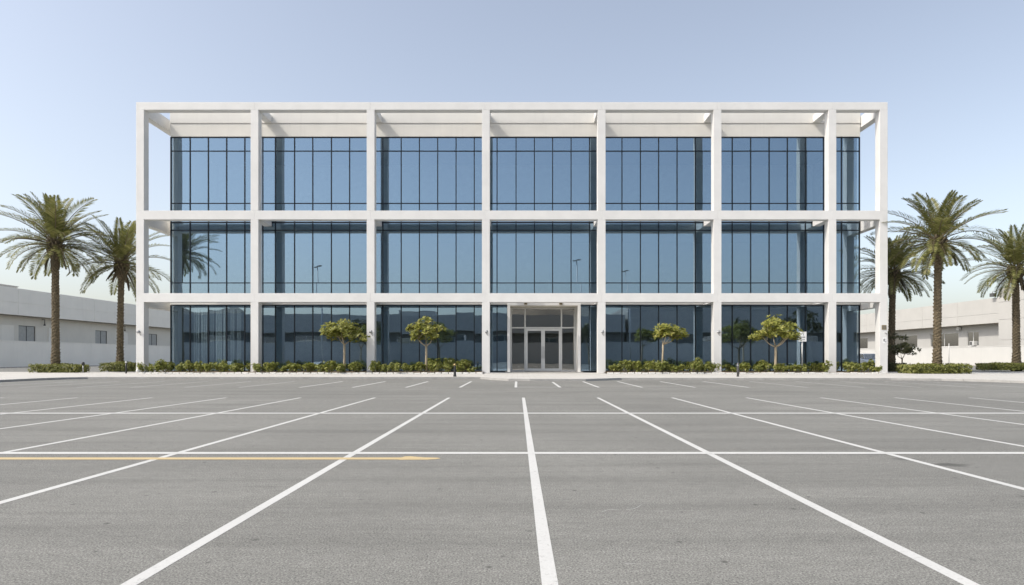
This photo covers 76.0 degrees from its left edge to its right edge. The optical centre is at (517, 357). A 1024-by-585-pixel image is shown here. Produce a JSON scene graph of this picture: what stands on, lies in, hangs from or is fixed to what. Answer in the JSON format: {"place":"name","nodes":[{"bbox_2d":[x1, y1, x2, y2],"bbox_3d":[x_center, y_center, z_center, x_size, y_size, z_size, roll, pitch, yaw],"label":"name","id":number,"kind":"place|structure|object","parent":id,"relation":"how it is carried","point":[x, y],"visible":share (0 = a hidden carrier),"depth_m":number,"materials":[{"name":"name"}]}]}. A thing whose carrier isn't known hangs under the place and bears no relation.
{"place":"outdoors","nodes":[
{"label":"outdoors","id":0,"kind":"place"},
{"bbox_2d":[0,369,1023,584],"bbox_3d":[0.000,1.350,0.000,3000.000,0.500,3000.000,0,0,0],"label":"ground","id":1,"kind":"structure","parent":0,"point":[469,519],"depth_m":5.68,"materials":[{"name":"grey asphalt"}]},
{"bbox_2d":[0,191,118,367],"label":"palm tree","id":2,"kind":"object","parent":1,"relation":"on","point":[56,225],"visible":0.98,"depth_m":43.84,"materials":[{"name":"green plant"}]},
{"bbox_2d":[0,284,169,345],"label":"warehouse","id":3,"kind":"structure","parent":1,"relation":"on","point":[24,313],"depth_m":92.08,"materials":[{"name":"paint"}]},
{"bbox_2d":[19,325,34,340],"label":"window","id":4,"kind":"structure","parent":3,"relation":"in","point":[26,333],"depth_m":84.54,"materials":[{"name":"grey glass"}]},
{"bbox_2d":[95,330,106,343],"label":"window","id":5,"kind":"structure","parent":3,"relation":"in","point":[100,336],"depth_m":99.83,"materials":[{"name":"grey glass"}]},
{"bbox_2d":[149,334,156,344],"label":"window","id":6,"kind":"structure","parent":3,"relation":"in","point":[152,337],"depth_m":113.94,"materials":[{"name":"grey glass"}]},
{"bbox_2d":[0,340,169,366],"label":"boundary wall","id":7,"kind":"structure","parent":1,"relation":"on","point":[19,353],"depth_m":86.44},
{"bbox_2d":[0,398,221,428],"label":"parking line","id":8,"kind":"object","parent":1,"relation":"on","point":[101,414],"visible":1,"depth_m":12.44,"materials":[{"name":"white paint"}]},
{"bbox_2d":[57,215,169,365],"bbox_3d":[-28.536,-4.571,47.339,7.093,11.443,7.948,0,0,-6],"label":"palm tree","id":9,"kind":"object","parent":1,"relation":"on","point":[121,246],"visible":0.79,"depth_m":46.94,"materials":[{"name":"green plant"}]},
{"bbox_2d":[98,361,135,371],"bbox_3d":[-28.403,0.633,47.304,2.805,0.832,1.900,0,0,0],"label":"hedge","id":10,"kind":"object","parent":1,"relation":"on","point":[113,367],"visible":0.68,"depth_m":46.52,"materials":[{"name":"green plant"}]},
{"bbox_2d":[5,398,296,451],"bbox_3d":[-5.963,1.099,8.000,0.080,0.001,20.000,0,0,0],"label":"parking line","id":11,"kind":"object","parent":1,"relation":"on","point":[131,428],"visible":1,"depth_m":9.88,"materials":[{"name":"white paint"}]},
{"bbox_2d":[0,398,372,503],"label":"parking line","id":12,"kind":"object","parent":1,"relation":"on","point":[56,486],"visible":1,"depth_m":6.61,"materials":[{"name":"white paint"}]},
{"bbox_2d":[0,456,439,459],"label":"painted line","id":13,"kind":"object","parent":1,"relation":"on","point":[412,458],"visible":1,"depth_m":7.13,"materials":[{"name":"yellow paint"}]},
{"bbox_2d":[121,398,448,584],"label":"parking line","id":14,"kind":"object","parent":1,"relation":"on","point":[154,569],"visible":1,"depth_m":4.37,"materials":[{"name":"white paint"}]},
{"bbox_2d":[0,377,1023,382],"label":"kerb","id":15,"kind":"structure","parent":1,"relation":"on","point":[605,379],"depth_m":32.24,"materials":[{"name":"concrete"}]},
{"bbox_2d":[0,452,1023,453],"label":"cross line","id":16,"kind":"object","parent":1,"relation":"on","point":[511,452],"visible":1,"depth_m":7.54,"materials":[{"name":"white paint"}]},
{"bbox_2d":[0,413,1023,413],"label":"cross line","id":17,"kind":"object","parent":1,"relation":"on","point":[511,413],"visible":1,"depth_m":12.87,"materials":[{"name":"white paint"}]},
{"bbox_2d":[522,398,557,584],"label":"parking line","id":18,"kind":"object","parent":1,"relation":"on","point":[547,568],"visible":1,"depth_m":4.39,"materials":[{"name":"white paint"}]},
{"bbox_2d":[598,398,979,584],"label":"parking line","id":19,"kind":"object","parent":1,"relation":"on","point":[925,561],"visible":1,"depth_m":4.37,"materials":[{"name":"white paint"}]},
{"bbox_2d":[674,398,1023,489],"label":"parking line","id":20,"kind":"object","parent":1,"relation":"on","point":[991,480],"visible":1,"depth_m":7.28,"materials":[{"name":"white paint"}]},
{"bbox_2d":[750,398,1023,446],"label":"parking line","id":21,"kind":"object","parent":1,"relation":"on","point":[904,425],"visible":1,"depth_m":10.45,"materials":[{"name":"white paint"}]},
{"bbox_2d":[860,230,947,371],"bbox_3d":[29.207,-4.346,51.165,7.462,10.991,7.852,0,0,-14],"label":"palm tree","id":22,"kind":"object","parent":1,"relation":"on","point":[896,280],"visible":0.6,"depth_m":50.77,"materials":[{"name":"green plant"}]},
{"bbox_2d":[888,329,920,363],"bbox_3d":[27.469,-0.466,46.803,2.174,3.234,2.181,0,0,0],"label":"tree","id":23,"kind":"object","parent":1,"relation":"on","point":[904,347],"visible":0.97,"depth_m":46.70,"materials":[{"name":"green plant"}]},
{"bbox_2d":[826,398,1023,424],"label":"parking line","id":24,"kind":"object","parent":1,"relation":"on","point":[932,412],"visible":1,"depth_m":13.12,"materials":[{"name":"white paint"}]},
{"bbox_2d":[870,189,1007,367],"bbox_3d":[26.589,-4.709,41.691,7.483,11.719,7.780,0,0,33],"label":"palm tree","id":25,"kind":"object","parent":1,"relation":"on","point":[940,224],"visible":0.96,"depth_m":41.34,"materials":[{"name":"green plant"}]},
{"bbox_2d":[957,224,1023,370],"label":"palm tree","id":26,"kind":"object","parent":1,"relation":"on","point":[1013,252],"visible":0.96,"depth_m":53.02,"materials":[{"name":"green plant"}]},
{"bbox_2d":[136,102,887,372],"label":"office building","id":27,"kind":"structure","parent":0,"point":[289,228],"depth_m":44.40,"materials":[{"name":"white concrete"}]},
{"bbox_2d":[170,305,262,370],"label":"window","id":28,"kind":"structure","parent":27,"relation":"in","point":[205,333],"depth_m":44.40,"materials":[{"name":"blue glass"}]},
{"bbox_2d":[170,222,262,292],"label":"window","id":29,"kind":"structure","parent":27,"relation":"in","point":[206,257],"depth_m":44.40,"materials":[{"name":"blue glass"}]},
{"bbox_2d":[170,137,262,221],"bbox_3d":[-20.398,-12.043,44.422,6.255,5.775,0.135,0,0,0],"label":"window","id":30,"kind":"structure","parent":27,"relation":"in","point":[207,173],"depth_m":44.40,"materials":[{"name":"blue glass"}]},
{"bbox_2d":[263,305,366,370],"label":"window","id":31,"kind":"structure","parent":27,"relation":"in","point":[292,333],"depth_m":44.40,"materials":[{"name":"blue glass"}]},
{"bbox_2d":[263,222,366,292],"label":"window","id":32,"kind":"structure","parent":27,"relation":"in","point":[299,257],"depth_m":44.40,"materials":[{"name":"blue glass"}]},
{"bbox_2d":[263,137,366,221],"bbox_3d":[-13.720,-12.043,44.422,7.098,5.775,0.135,0,0,0],"label":"window","id":33,"kind":"structure","parent":27,"relation":"in","point":[300,173],"depth_m":44.40,"materials":[{"name":"blue glass"}]},
{"bbox_2d":[376,305,481,370],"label":"window","id":34,"kind":"structure","parent":27,"relation":"in","point":[462,338],"depth_m":44.40,"materials":[{"name":"blue glass"}]},
{"bbox_2d":[376,222,481,292],"bbox_3d":[-6.182,-6.537,44.422,7.976,5.225,0.135,0,0,0],"label":"window","id":35,"kind":"structure","parent":27,"relation":"in","point":[412,257],"depth_m":44.40,"materials":[{"name":"blue glass"}]},
{"bbox_2d":[376,137,481,221],"bbox_3d":[-6.182,-12.043,44.422,7.976,5.775,0.135,0,0,0],"label":"window","id":36,"kind":"structure","parent":27,"relation":"in","point":[413,173],"depth_m":44.40,"materials":[{"name":"blue glass"}]},
{"bbox_2d":[490,305,506,371],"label":"window","id":37,"kind":"structure","parent":27,"relation":"in","point":[498,313],"depth_m":44.40,"materials":[{"name":"blue glass"}]},
{"bbox_2d":[526,329,542,370],"bbox_3d":[1.150,-0.537,45.210,1.177,2.925,0.060,0,0,0],"label":"door","id":38,"kind":"structure","parent":27,"relation":"in","point":[527,369],"depth_m":45.18,"materials":[{"name":"silver metal"}]},
{"bbox_2d":[490,222,596,292],"bbox_3d":[1.820,-6.537,44.422,8.027,5.225,0.135,0,0,0],"label":"window","id":39,"kind":"structure","parent":27,"relation":"in","point":[526,257],"depth_m":44.40,"materials":[{"name":"blue glass"}]},
{"bbox_2d":[490,137,596,221],"bbox_3d":[1.820,-12.043,44.422,8.027,5.775,0.135,0,0,0],"label":"window","id":40,"kind":"structure","parent":27,"relation":"in","point":[527,173],"depth_m":44.40,"materials":[{"name":"blue glass"}]},
{"bbox_2d":[543,329,560,370],"bbox_3d":[2.355,-0.537,45.210,1.209,2.925,0.060,0,0,0],"label":"door","id":41,"kind":"structure","parent":27,"relation":"in","point":[544,369],"depth_m":45.18,"materials":[{"name":"silver metal"}]},
{"bbox_2d":[581,305,596,371],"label":"window","id":42,"kind":"structure","parent":27,"relation":"in","point":[588,312],"depth_m":44.40,"materials":[{"name":"blue glass"}]},
{"bbox_2d":[606,305,710,370],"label":"window","id":43,"kind":"structure","parent":27,"relation":"in","point":[629,331],"depth_m":44.40,"materials":[{"name":"blue glass"}]},
{"bbox_2d":[606,222,710,292],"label":"window","id":44,"kind":"structure","parent":27,"relation":"in","point":[642,257],"depth_m":44.40,"materials":[{"name":"blue glass"}]},
{"bbox_2d":[606,137,710,221],"bbox_3d":[9.564,-12.043,44.422,7.459,5.775,0.135,0,0,0],"label":"window","id":45,"kind":"structure","parent":27,"relation":"in","point":[643,173],"depth_m":44.40,"materials":[{"name":"blue glass"}]},
{"bbox_2d":[721,305,823,370],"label":"window","id":46,"kind":"structure","parent":27,"relation":"in","point":[738,322],"depth_m":44.40,"materials":[{"name":"blue glass"}]},
{"bbox_2d":[721,222,823,292],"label":"window","id":47,"kind":"structure","parent":27,"relation":"in","point":[757,257],"depth_m":44.40,"materials":[{"name":"blue glass"}]},
{"bbox_2d":[721,137,823,221],"bbox_3d":[17.011,-12.043,44.422,7.433,5.775,0.135,0,0,0],"label":"window","id":48,"kind":"structure","parent":27,"relation":"in","point":[758,173],"depth_m":44.40,"materials":[{"name":"blue glass"}]},
{"bbox_2d":[824,305,859,370],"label":"window","id":49,"kind":"structure","parent":27,"relation":"in","point":[847,316],"depth_m":44.40,"materials":[{"name":"blue glass"}]},
{"bbox_2d":[824,222,859,292],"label":"window","id":50,"kind":"structure","parent":27,"relation":"in","point":[847,233],"depth_m":44.40,"materials":[{"name":"blue glass"}]},
{"bbox_2d":[824,137,859,221],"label":"window","id":51,"kind":"structure","parent":27,"relation":"in","point":[847,148],"depth_m":44.40,"materials":[{"name":"blue glass"}]},
{"bbox_2d":[0,372,1023,380],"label":"pavement","id":52,"kind":"structure","parent":0,"point":[1018,376],"depth_m":36.69,"materials":[{"name":"grey concrete"}]},
{"bbox_2d":[28,363,90,372],"bbox_3d":[-30.872,0.701,44.109,3.528,0.735,1.513,0,0,0],"label":"hedge","id":53,"kind":"object","parent":52,"relation":"on","point":[49,368],"visible":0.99,"depth_m":43.54,"materials":[{"name":"green plant"}]},
{"bbox_2d":[138,371,483,373],"bbox_3d":[-12.762,0.952,42.329,21.254,0.096,3.942,0,0,0],"label":"planter bed","id":54,"kind":"object","parent":52,"relation":"on","point":[325,372],"visible":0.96,"depth_m":40.38,"materials":[{"name":"white stone"}]},
{"bbox_2d":[136,362,150,372],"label":"shrub","id":55,"kind":"object","parent":54,"relation":"on","point":[141,367],"visible":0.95,"depth_m":40.65,"materials":[{"name":"green plant"}]},
{"bbox_2d":[154,359,175,371],"bbox_3d":[-21.939,0.500,40.670,0.940,0.876,1.195,0,0,42],"label":"shrub","id":56,"kind":"object","parent":54,"relation":"on","point":[161,365],"visible":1,"depth_m":40.52,"materials":[{"name":"green plant"}]},
{"bbox_2d":[182,360,196,372],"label":"shrub","id":57,"kind":"object","parent":54,"relation":"on","point":[189,365],"visible":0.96,"depth_m":40.85,"materials":[{"name":"green plant"}]},
{"bbox_2d":[194,360,207,372],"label":"shrub","id":58,"kind":"object","parent":54,"relation":"on","point":[199,366],"visible":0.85,"depth_m":40.68,"materials":[{"name":"green plant"}]},
{"bbox_2d":[204,362,214,372],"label":"shrub","id":59,"kind":"object","parent":54,"relation":"on","point":[210,366],"visible":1,"depth_m":40.42,"materials":[{"name":"green plant"}]},
{"bbox_2d":[215,363,229,371],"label":"shrub","id":60,"kind":"object","parent":54,"relation":"on","point":[224,366],"visible":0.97,"depth_m":40.64,"materials":[{"name":"green plant"}]},
{"bbox_2d":[228,364,243,371],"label":"shrub","id":61,"kind":"object","parent":54,"relation":"on","point":[234,368],"visible":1,"depth_m":40.56,"materials":[{"name":"green plant"}]},
{"bbox_2d":[251,363,266,371],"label":"shrub","id":62,"kind":"object","parent":54,"relation":"on","point":[256,367],"visible":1,"depth_m":40.48,"materials":[{"name":"green plant"}]},
{"bbox_2d":[263,362,275,372],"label":"shrub","id":63,"kind":"object","parent":54,"relation":"on","point":[270,367],"visible":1,"depth_m":40.61,"materials":[{"name":"green plant"}]},
{"bbox_2d":[286,362,298,372],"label":"shrub","id":64,"kind":"object","parent":54,"relation":"on","point":[290,367],"visible":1,"depth_m":40.69,"materials":[{"name":"green plant"}]},
{"bbox_2d":[298,362,314,372],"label":"shrub","id":65,"kind":"object","parent":54,"relation":"on","point":[308,366],"visible":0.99,"depth_m":40.70,"materials":[{"name":"green plant"}]},
{"bbox_2d":[323,360,336,372],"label":"shrub","id":66,"kind":"object","parent":54,"relation":"on","point":[331,366],"visible":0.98,"depth_m":40.50,"materials":[{"name":"green plant"}]},
{"bbox_2d":[335,363,346,372],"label":"shrub","id":67,"kind":"object","parent":54,"relation":"on","point":[340,368],"visible":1,"depth_m":40.51,"materials":[{"name":"green plant"}]},
{"bbox_2d":[320,318,370,371],"bbox_3d":[-10.845,-0.734,41.228,3.095,3.470,2.755,0,0,0],"label":"young tree","id":68,"kind":"object","parent":54,"relation":"in","point":[343,331],"visible":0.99,"depth_m":40.82,"materials":[{"name":"green plant"}]},
{"bbox_2d":[348,361,363,372],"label":"shrub","id":69,"kind":"object","parent":54,"relation":"on","point":[356,367],"visible":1,"depth_m":40.66,"materials":[{"name":"green plant"}]},
{"bbox_2d":[368,360,379,372],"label":"shrub","id":70,"kind":"object","parent":54,"relation":"on","point":[374,366],"visible":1,"depth_m":40.64,"materials":[{"name":"green plant"}]},
{"bbox_2d":[379,364,390,372],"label":"shrub","id":71,"kind":"object","parent":54,"relation":"on","point":[383,367],"visible":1,"depth_m":40.60,"materials":[{"name":"green plant"}]},
{"bbox_2d":[389,362,400,371],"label":"shrub","id":72,"kind":"object","parent":54,"relation":"on","point":[396,367],"visible":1,"depth_m":40.47,"materials":[{"name":"green plant"}]},
{"bbox_2d":[401,362,412,372],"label":"shrub","id":73,"kind":"object","parent":54,"relation":"on","point":[405,367],"visible":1,"depth_m":40.67,"materials":[{"name":"green plant"}]},
{"bbox_2d":[414,362,429,372],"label":"shrub","id":74,"kind":"object","parent":54,"relation":"on","point":[419,366],"visible":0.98,"depth_m":40.84,"materials":[{"name":"green plant"}]},
{"bbox_2d":[405,316,446,371],"bbox_3d":[-5.750,-0.831,40.958,2.485,3.664,2.438,0,0,-34],"label":"young tree","id":75,"kind":"object","parent":54,"relation":"in","point":[413,329],"visible":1,"depth_m":40.64,"materials":[{"name":"green plant"}]},
{"bbox_2d":[427,360,441,372],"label":"shrub","id":76,"kind":"object","parent":54,"relation":"on","point":[434,365],"visible":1,"depth_m":40.72,"materials":[{"name":"green plant"}]},
{"bbox_2d":[442,358,454,371],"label":"shrub","id":77,"kind":"object","parent":54,"relation":"on","point":[450,361],"visible":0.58,"depth_m":43.00,"materials":[{"name":"green plant"}]},
{"bbox_2d":[455,359,471,371],"bbox_3d":[-3.646,0.499,43.153,1.274,0.883,0.944,0,0,15],"label":"shrub","id":78,"kind":"object","parent":54,"relation":"on","point":[465,363],"visible":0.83,"depth_m":42.94,"materials":[{"name":"green plant"}]},
{"bbox_2d":[606,371,884,373],"bbox_3d":[14.099,0.952,42.330,17.172,0.096,3.940,0,0,0],"label":"planter bed","id":79,"kind":"object","parent":52,"relation":"on","point":[742,372],"visible":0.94,"depth_m":40.38,"materials":[{"name":"white stone"}]},
{"bbox_2d":[618,359,631,372],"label":"shrub","id":80,"kind":"object","parent":79,"relation":"on","point":[625,364],"visible":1,"depth_m":40.67,"materials":[{"name":"green plant"}]},
{"bbox_2d":[631,361,641,372],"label":"shrub","id":81,"kind":"object","parent":79,"relation":"on","point":[638,366],"visible":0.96,"depth_m":40.68,"materials":[{"name":"green plant"}]},
{"bbox_2d":[638,360,654,372],"bbox_3d":[8.002,0.550,40.794,1.004,0.802,0.782,0,0,45],"label":"shrub","id":82,"kind":"object","parent":79,"relation":"on","point":[648,365],"visible":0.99,"depth_m":40.71,"materials":[{"name":"green plant"}]},
{"bbox_2d":[654,359,666,371],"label":"shrub","id":83,"kind":"object","parent":79,"relation":"on","point":[660,366],"visible":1,"depth_m":40.43,"materials":[{"name":"green plant"}]},
{"bbox_2d":[652,323,688,373],"bbox_3d":[9.575,-0.612,40.876,2.276,3.227,2.304,0,0,0],"label":"young tree","id":84,"kind":"object","parent":79,"relation":"in","point":[664,330],"visible":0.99,"depth_m":40.64,"materials":[{"name":"green plant"}]},
{"bbox_2d":[664,362,679,372],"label":"shrub","id":85,"kind":"object","parent":79,"relation":"on","point":[669,369],"visible":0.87,"depth_m":40.70,"materials":[{"name":"green plant"}]},
{"bbox_2d":[686,357,702,371],"bbox_3d":[10.967,0.436,40.615,1.029,1.006,0.919,0,0,11],"label":"shrub","id":86,"kind":"object","parent":79,"relation":"on","point":[696,364],"visible":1,"depth_m":40.43,"materials":[{"name":"green plant"}]},
{"bbox_2d":[705,360,720,372],"bbox_3d":[12.104,0.546,40.684,1.063,0.780,0.745,0,0,3],"label":"shrub","id":87,"kind":"object","parent":79,"relation":"on","point":[711,367],"visible":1,"depth_m":40.58,"materials":[{"name":"green plant"}]},
{"bbox_2d":[739,362,750,371],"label":"shrub","id":88,"kind":"object","parent":79,"relation":"on","point":[745,366],"visible":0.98,"depth_m":40.49,"materials":[{"name":"green plant"}]},
{"bbox_2d":[758,360,771,372],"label":"shrub","id":89,"kind":"object","parent":79,"relation":"on","point":[766,366],"visible":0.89,"depth_m":40.67,"materials":[{"name":"green plant"}]},
{"bbox_2d":[747,314,803,372],"bbox_3d":[16.090,-0.866,40.963,3.080,3.735,2.750,0,0,-16],"label":"young tree","id":90,"kind":"object","parent":79,"relation":"in","point":[783,332],"visible":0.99,"depth_m":40.66,"materials":[{"name":"green plant"}]},
{"bbox_2d":[773,364,785,372],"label":"shrub","id":91,"kind":"object","parent":79,"relation":"on","point":[780,368],"visible":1,"depth_m":40.72,"materials":[{"name":"green plant"}]},
{"bbox_2d":[784,364,800,371],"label":"shrub","id":92,"kind":"object","parent":79,"relation":"on","point":[792,368],"visible":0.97,"depth_m":40.64,"materials":[{"name":"green plant"}]},
{"bbox_2d":[799,332,806,371],"bbox_3d":[18.405,-0.288,42.383,0.510,2.776,0.124,0,0,0],"label":"parking sign","id":93,"kind":"object","parent":79,"relation":"on","point":[803,336],"visible":0.92,"depth_m":42.33,"materials":[{"name":"silver metal"}]},
{"bbox_2d":[809,363,821,372],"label":"shrub","id":94,"kind":"object","parent":79,"relation":"on","point":[814,367],"visible":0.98,"depth_m":40.86,"materials":[{"name":"green plant"}]},
{"bbox_2d":[818,360,832,371],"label":"shrub","id":95,"kind":"object","parent":79,"relation":"on","point":[824,367],"visible":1,"depth_m":40.46,"materials":[{"name":"green plant"}]},
{"bbox_2d":[842,361,856,372],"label":"shrub","id":96,"kind":"object","parent":79,"relation":"on","point":[850,366],"visible":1,"depth_m":40.57,"materials":[{"name":"green plant"}]},
{"bbox_2d":[856,362,866,372],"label":"shrub","id":97,"kind":"object","parent":79,"relation":"on","point":[861,367],"visible":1,"depth_m":40.69,"materials":[{"name":"green plant"}]},
{"bbox_2d":[864,359,874,371],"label":"shrub","id":98,"kind":"object","parent":52,"relation":"on","point":[868,365],"visible":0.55,"depth_m":42.77,"materials":[{"name":"green plant"}]},
{"bbox_2d":[895,362,972,373],"bbox_3d":[26.351,0.678,41.546,3.840,0.788,2.220,0,0,0],"label":"hedge","id":99,"kind":"object","parent":52,"relation":"on","point":[928,368],"visible":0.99,"depth_m":40.64,"materials":[{"name":"green plant"}]},
{"bbox_2d":[0,364,1023,371],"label":"road","id":100,"kind":"structure","parent":0,"point":[94,368],"depth_m":55.76,"materials":[{"name":"grey asphalt"}]},
{"bbox_2d":[860,354,874,363],"bbox_3d":[31.189,0.364,57.988,2.020,1.460,4.420,0,0,12],"label":"parked car","id":101,"kind":"object","parent":100,"relation":"on","point":[865,357],"visible":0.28,"depth_m":57.39,"materials":[{"name":"blue paint"}]},
{"bbox_2d":[888,362,906,370],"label":"hedge","id":102,"kind":"object","parent":100,"relation":"on","point":[892,367],"visible":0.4,"depth_m":49.02,"materials":[{"name":"green plant"}]},
{"bbox_2d":[975,362,1023,370],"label":"hedge","id":103,"kind":"object","parent":100,"relation":"on","point":[1003,366],"visible":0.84,"depth_m":52.04,"materials":[{"name":"green plant"}]},
{"bbox_2d":[0,0,1023,314],"label":"sky","id":104,"kind":"structure","parent":0,"point":[74,74],"materials":[{"name":"blue"}]},
{"bbox_2d":[860,297,998,348],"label":"warehouse","id":105,"kind":"structure","parent":0,"point":[977,320],"depth_m":105.94,"materials":[{"name":"paint"}]},
{"bbox_2d":[860,338,867,348],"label":"window","id":106,"kind":"structure","parent":105,"relation":"in","point":[863,341],"depth_m":133.58,"materials":[{"name":"grey glass"}]},
{"bbox_2d":[895,335,916,346],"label":"window","id":107,"kind":"structure","parent":105,"relation":"in","point":[912,339],"depth_m":117.80,"materials":[{"name":"grey glass"}]},
{"bbox_2d":[931,332,957,346],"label":"window","id":108,"kind":"structure","parent":105,"relation":"in","point":[948,339],"depth_m":107.39,"materials":[{"name":"grey glass"}]},
{"bbox_2d":[968,331,978,345],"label":"window","id":109,"kind":"structure","parent":105,"relation":"in","point":[972,336],"depth_m":101.30,"materials":[{"name":"grey glass"}]},
{"bbox_2d":[860,345,1023,364],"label":"boundary wall","id":110,"kind":"structure","parent":0,"point":[977,354],"depth_m":96.79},
{"bbox_2d":[999,286,1023,345],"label":"warehouse","id":111,"kind":"structure","parent":0,"point":[1005,323],"depth_m":92.17,"materials":[{"name":"paint"}]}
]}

